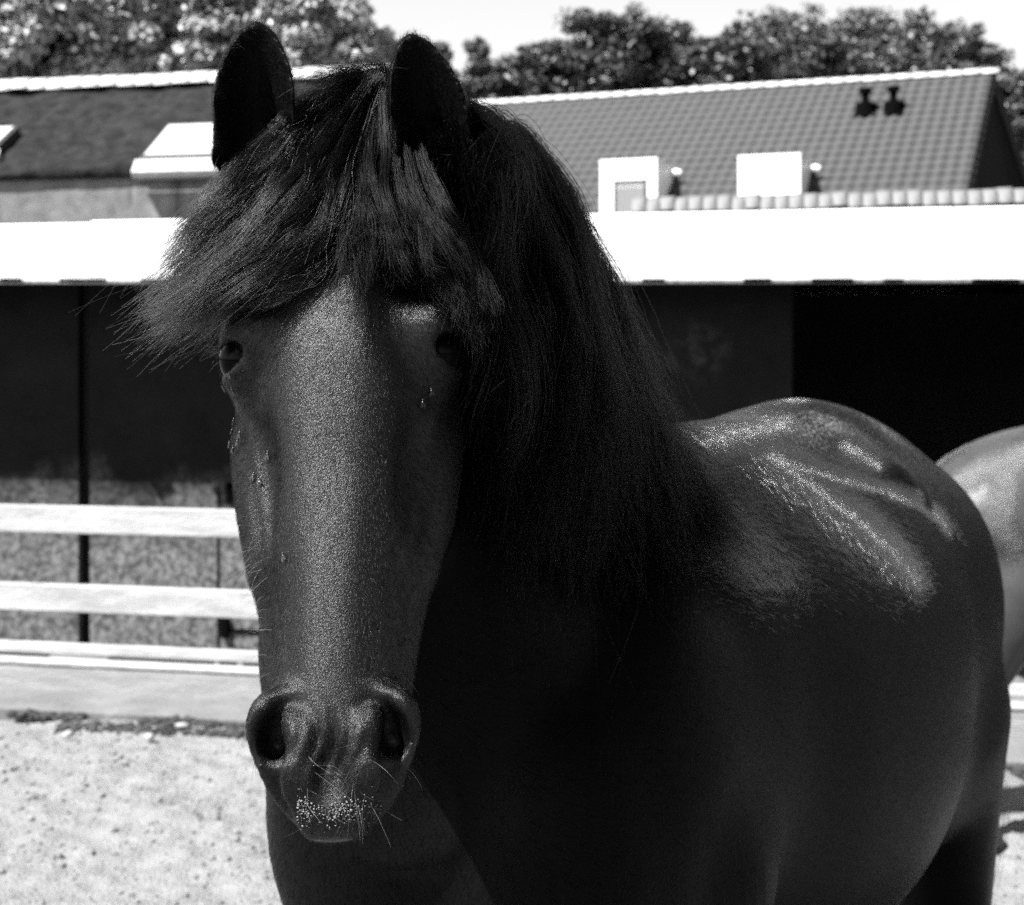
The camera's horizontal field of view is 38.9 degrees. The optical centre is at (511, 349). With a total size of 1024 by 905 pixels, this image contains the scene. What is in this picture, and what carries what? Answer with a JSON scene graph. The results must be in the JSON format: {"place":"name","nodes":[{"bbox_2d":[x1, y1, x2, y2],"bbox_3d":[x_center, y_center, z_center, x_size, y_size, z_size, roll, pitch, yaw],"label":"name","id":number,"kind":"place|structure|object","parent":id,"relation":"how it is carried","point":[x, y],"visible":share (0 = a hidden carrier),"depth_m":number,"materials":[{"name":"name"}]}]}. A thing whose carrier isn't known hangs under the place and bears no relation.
{"place":"outdoors","nodes":[
{"label":"outdoors","id":0,"kind":"place"},
{"bbox_2d":[0,720,38,723],"bbox_3d":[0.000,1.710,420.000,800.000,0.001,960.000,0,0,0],"label":"ground","id":1,"kind":"structure","parent":0,"point":[19,722],"depth_m":6.65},
{"bbox_2d":[0,0,145,79],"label":"tree","id":2,"kind":"object","parent":1,"relation":"on","point":[28,35],"visible":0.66,"depth_m":23.07,"materials":[{"name":"grey plant"}]},
{"bbox_2d":[53,0,229,75],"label":"tree","id":3,"kind":"object","parent":1,"relation":"on","point":[143,42],"visible":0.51,"depth_m":23.53,"materials":[{"name":"grey plant"}]},
{"bbox_2d":[0,63,383,224],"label":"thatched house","id":4,"kind":"structure","parent":1,"relation":"on","point":[83,149],"depth_m":15.16,"materials":[{"name":"tile"}]},
{"bbox_2d":[155,0,265,71],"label":"tree","id":5,"kind":"object","parent":1,"relation":"on","point":[215,28],"visible":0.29,"depth_m":23.89,"materials":[{"name":"grey plant"}]},
{"bbox_2d":[252,0,397,68],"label":"tree","id":6,"kind":"object","parent":1,"relation":"on","point":[313,31],"visible":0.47,"depth_m":23.41,"materials":[{"name":"grey plant"}]},
{"bbox_2d":[354,19,398,63],"bbox_3d":[-2.615,-2.111,26.023,1.428,7.726,1.473,0,0,-38],"label":"tree","id":7,"kind":"object","parent":1,"relation":"on","point":[360,37],"visible":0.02,"depth_m":25.69,"materials":[{"name":"grey plant"}]},
{"bbox_2d":[433,41,453,69],"bbox_3d":[-1.971,-3.383,40.030,1.937,10.273,1.694,0,0,0],"label":"tree","id":8,"kind":"object","parent":1,"relation":"on","point":[444,47],"visible":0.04,"depth_m":39.87,"materials":[{"name":"grey plant"}]},
{"bbox_2d":[454,35,507,100],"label":"tree","id":9,"kind":"object","parent":1,"relation":"on","point":[476,67],"visible":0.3,"depth_m":40.71,"materials":[{"name":"grey plant"}]},
{"bbox_2d":[481,50,545,98],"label":"tree","id":10,"kind":"object","parent":1,"relation":"on","point":[521,74],"visible":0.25,"depth_m":41.44,"materials":[{"name":"grey plant"}]},
{"bbox_2d":[70,17,1011,904],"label":"horse","id":11,"kind":"object","parent":1,"relation":"on","point":[556,601],"visible":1,"depth_m":1.55},
{"bbox_2d":[264,450,268,459],"bbox_3d":[-0.235,0.101,1.391,0.006,0.009,0.003,-8,-16,35],"label":"fly","id":12,"kind":"object","parent":11,"relation":"attached to","point":[267,456],"visible":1,"depth_m":1.39},
{"bbox_2d":[297,793,381,829],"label":"sand grains","id":13,"kind":"object","parent":11,"relation":"on","point":[331,804],"visible":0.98,"depth_m":1.22},
{"bbox_2d":[515,39,587,95],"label":"tree","id":14,"kind":"object","parent":1,"relation":"on","point":[545,64],"visible":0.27,"depth_m":42.83,"materials":[{"name":"grey plant"}]},
{"bbox_2d":[545,0,659,94],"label":"tree","id":15,"kind":"object","parent":1,"relation":"on","point":[598,61],"visible":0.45,"depth_m":43.08,"materials":[{"name":"grey plant"}]},
{"bbox_2d":[594,13,707,89],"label":"tree","id":16,"kind":"object","parent":1,"relation":"on","point":[669,42],"visible":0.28,"depth_m":43.96,"materials":[{"name":"grey plant"}]},
{"bbox_2d":[672,20,773,87],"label":"tree","id":17,"kind":"object","parent":1,"relation":"on","point":[731,58],"visible":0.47,"depth_m":43.07,"materials":[{"name":"grey plant"}]},
{"bbox_2d":[478,68,1023,216],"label":"tiled house","id":18,"kind":"structure","parent":1,"relation":"on","point":[924,131],"depth_m":31.20,"materials":[{"name":"tile"}]},
{"bbox_2d":[730,2,863,81],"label":"tree","id":19,"kind":"object","parent":1,"relation":"on","point":[810,47],"visible":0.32,"depth_m":44.86,"materials":[{"name":"grey plant"}]},
{"bbox_2d":[801,4,898,76],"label":"tree","id":20,"kind":"object","parent":1,"relation":"on","point":[863,33],"visible":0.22,"depth_m":46.12,"materials":[{"name":"grey plant"}]},
{"bbox_2d":[851,5,980,76],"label":"tree","id":21,"kind":"object","parent":1,"relation":"on","point":[907,49],"visible":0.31,"depth_m":44.88,"materials":[{"name":"grey plant"}]},
{"bbox_2d":[932,21,1019,97],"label":"tree","id":22,"kind":"object","parent":1,"relation":"on","point":[971,44],"visible":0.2,"depth_m":44.37,"materials":[{"name":"grey plant"}]},
{"bbox_2d":[1003,69,1023,159],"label":"tree","id":23,"kind":"object","parent":1,"relation":"on","point":[1014,101],"visible":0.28,"depth_m":43.39,"materials":[{"name":"grey plant"}]},
{"bbox_2d":[0,720,1023,904],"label":"sand","id":24,"kind":"structure","parent":0,"point":[95,835],"depth_m":5.10,"materials":[{"name":"grey sand"}]},
{"bbox_2d":[61,730,74,737],"bbox_3d":[-1.897,1.643,6.202,0.044,0.035,0.048,0,0,16],"label":"stone","id":25,"kind":"object","parent":24,"relation":"on","point":[67,733],"visible":1,"depth_m":6.19,"materials":[{"name":"white stone"}]},
{"bbox_2d":[144,733,154,740],"bbox_3d":[-1.538,1.641,6.148,0.048,0.033,0.037,0,0,0],"label":"stone","id":26,"kind":"object","parent":24,"relation":"on","point":[149,736],"visible":1,"depth_m":6.14,"materials":[{"name":"white stone"}]},
{"bbox_2d":[174,722,190,727],"bbox_3d":[-1.441,1.643,6.345,0.066,0.027,0.049,0,0,-39],"label":"stone","id":27,"kind":"object","parent":24,"relation":"on","point":[182,725],"visible":1,"depth_m":6.33,"materials":[{"name":"white stone"}]},
{"bbox_2d":[0,736,1022,904],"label":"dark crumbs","id":28,"kind":"object","parent":24,"relation":"on","point":[133,897],"visible":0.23,"depth_m":5.18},
{"bbox_2d":[6,708,1023,781],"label":"dark litter","id":29,"kind":"object","parent":24,"relation":"on","point":[164,727],"visible":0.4,"depth_m":6.38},
{"bbox_2d":[936,426,1023,847],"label":"horse","id":30,"kind":"object","parent":24,"relation":"on","point":[986,473],"visible":0.21,"depth_m":4.74},
{"bbox_2d":[0,651,1023,765],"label":"concrete path","id":31,"kind":"structure","parent":0,"point":[94,705],"depth_m":6.75,"materials":[{"name":"grey concrete"}]},
{"bbox_2d":[0,187,1023,650],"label":"stable","id":32,"kind":"structure","parent":31,"relation":"on","point":[890,311],"depth_m":7.75,"materials":[{"name":"black metal"}]},
{"bbox_2d":[0,284,82,642],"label":"door","id":33,"kind":"structure","parent":32,"relation":"in","point":[41,341],"depth_m":7.89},
{"bbox_2d":[90,284,259,650],"bbox_3d":[-1.741,0.615,7.754,1.092,2.010,0.050,0,0,11],"label":"door","id":34,"kind":"structure","parent":32,"relation":"in","point":[160,437],"depth_m":7.76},
{"bbox_2d":[622,284,634,328],"bbox_3d":[0.238,0.615,7.358,0.778,2.010,0.050,0,0,11],"label":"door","id":35,"kind":"structure","parent":32,"relation":"in","point":[632,285],"depth_m":7.26,"materials":[{"name":"black"}]},
{"bbox_2d":[0,504,1023,737],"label":"rail fence","id":36,"kind":"object","parent":31,"relation":"on","point":[155,676],"visible":0.12,"depth_m":7.04,"materials":[{"name":"white wood"}]},
{"bbox_2d":[354,0,1023,79],"label":"sky","id":37,"kind":"structure","parent":0,"point":[505,25],"materials":[{"name":"white"}]}
]}

